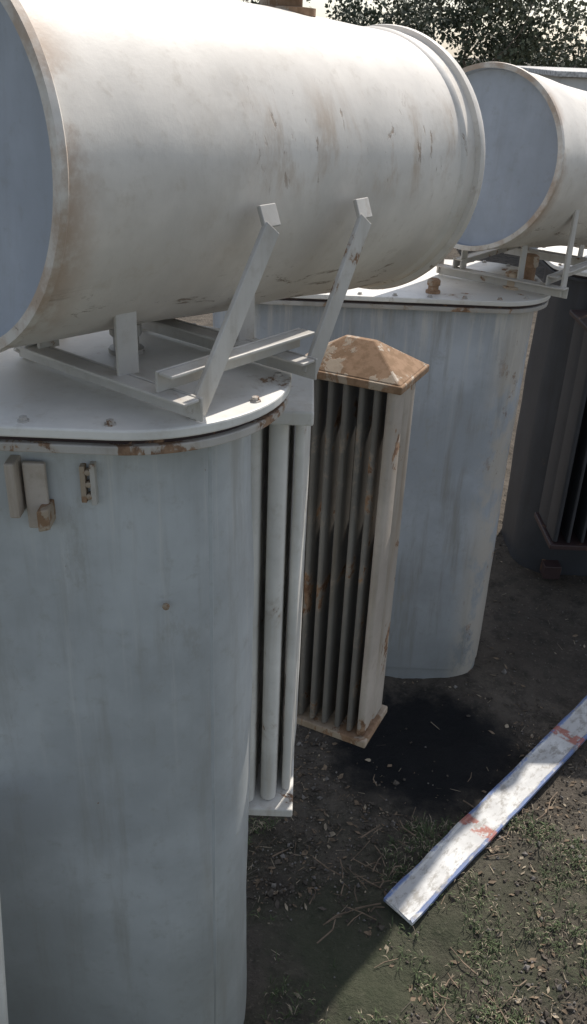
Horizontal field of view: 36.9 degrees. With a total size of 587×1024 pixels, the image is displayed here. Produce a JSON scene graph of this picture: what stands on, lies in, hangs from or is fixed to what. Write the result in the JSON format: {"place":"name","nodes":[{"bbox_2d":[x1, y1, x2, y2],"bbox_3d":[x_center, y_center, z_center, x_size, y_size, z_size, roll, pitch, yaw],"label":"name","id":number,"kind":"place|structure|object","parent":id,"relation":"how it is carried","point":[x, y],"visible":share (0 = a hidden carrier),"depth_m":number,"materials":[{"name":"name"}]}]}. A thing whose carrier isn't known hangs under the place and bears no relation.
{"place":"outdoors","nodes":[
{"label":"outdoors","id":0,"kind":"place"},
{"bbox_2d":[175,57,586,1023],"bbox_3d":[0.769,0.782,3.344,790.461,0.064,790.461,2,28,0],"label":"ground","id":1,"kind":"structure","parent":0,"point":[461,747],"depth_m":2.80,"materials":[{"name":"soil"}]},
{"bbox_2d":[0,901,8,1023],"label":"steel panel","id":2,"kind":"object","parent":1,"relation":"on","point":[3,1008],"depth_m":1.58,"materials":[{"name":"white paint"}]},
{"bbox_2d":[0,0,484,1023],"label":"power transformer","id":3,"kind":"object","parent":1,"relation":"on","point":[164,164],"visible":1,"depth_m":1.48,"materials":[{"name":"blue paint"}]},
{"bbox_2d":[243,0,449,40],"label":"tree","id":4,"kind":"object","parent":1,"relation":"on","point":[406,6],"visible":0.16,"depth_m":14.48,"materials":[{"name":"green plant"}]},
{"bbox_2d":[213,62,586,678],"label":"power transformer","id":5,"kind":"object","parent":1,"relation":"on","point":[461,325],"visible":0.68,"depth_m":2.90,"materials":[{"name":"blue paint"}]},
{"bbox_2d":[272,772,557,1023],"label":"twigs","id":6,"kind":"object","parent":1,"relation":"on","point":[361,907],"visible":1,"depth_m":2.63,"materials":[{"name":"brown wood"}]},
{"bbox_2d":[246,499,586,1023],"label":"ground litter","id":7,"kind":"object","parent":1,"relation":"on","point":[526,968],"visible":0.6,"depth_m":2.66,"materials":[{"name":"green plant"}]},
{"bbox_2d":[325,0,528,67],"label":"tree","id":8,"kind":"object","parent":1,"relation":"on","point":[346,13],"visible":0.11,"depth_m":16.06,"materials":[{"name":"green plant"}]},
{"bbox_2d":[383,696,586,925],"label":"painted board","id":9,"kind":"object","parent":1,"relation":"on","point":[411,896],"visible":1,"depth_m":2.85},
{"bbox_2d":[426,0,586,67],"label":"tree","id":10,"kind":"object","parent":1,"relation":"on","point":[476,17],"visible":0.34,"depth_m":13.90,"materials":[{"name":"green plant"}]},
{"bbox_2d":[456,46,586,67],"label":"hedge","id":11,"kind":"object","parent":1,"relation":"on","point":[567,61],"visible":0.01,"depth_m":21.19,"materials":[{"name":"green plant"}]},
{"bbox_2d":[457,0,585,65],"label":"tree","id":12,"kind":"object","parent":1,"relation":"on","point":[504,52],"visible":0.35,"depth_m":13.45,"materials":[{"name":"green plant"}]},
{"bbox_2d":[469,7,586,67],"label":"tree","id":13,"kind":"object","parent":1,"relation":"on","point":[577,63],"visible":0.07,"depth_m":15.64,"materials":[{"name":"green plant"}]},
{"bbox_2d":[502,246,586,578],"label":"power transformer","id":14,"kind":"object","parent":1,"relation":"on","point":[544,529],"visible":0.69,"depth_m":3.89,"materials":[{"name":"grey paint"}]},
{"bbox_2d":[518,66,586,248],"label":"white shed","id":15,"kind":"structure","parent":1,"relation":"on","point":[576,78],"depth_m":9.86,"materials":[{"name":"white metal"}]},
{"bbox_2d":[237,0,586,60],"label":"sky","id":16,"kind":"structure","parent":0,"point":[319,5],"materials":[{"name":"white"}]}
]}

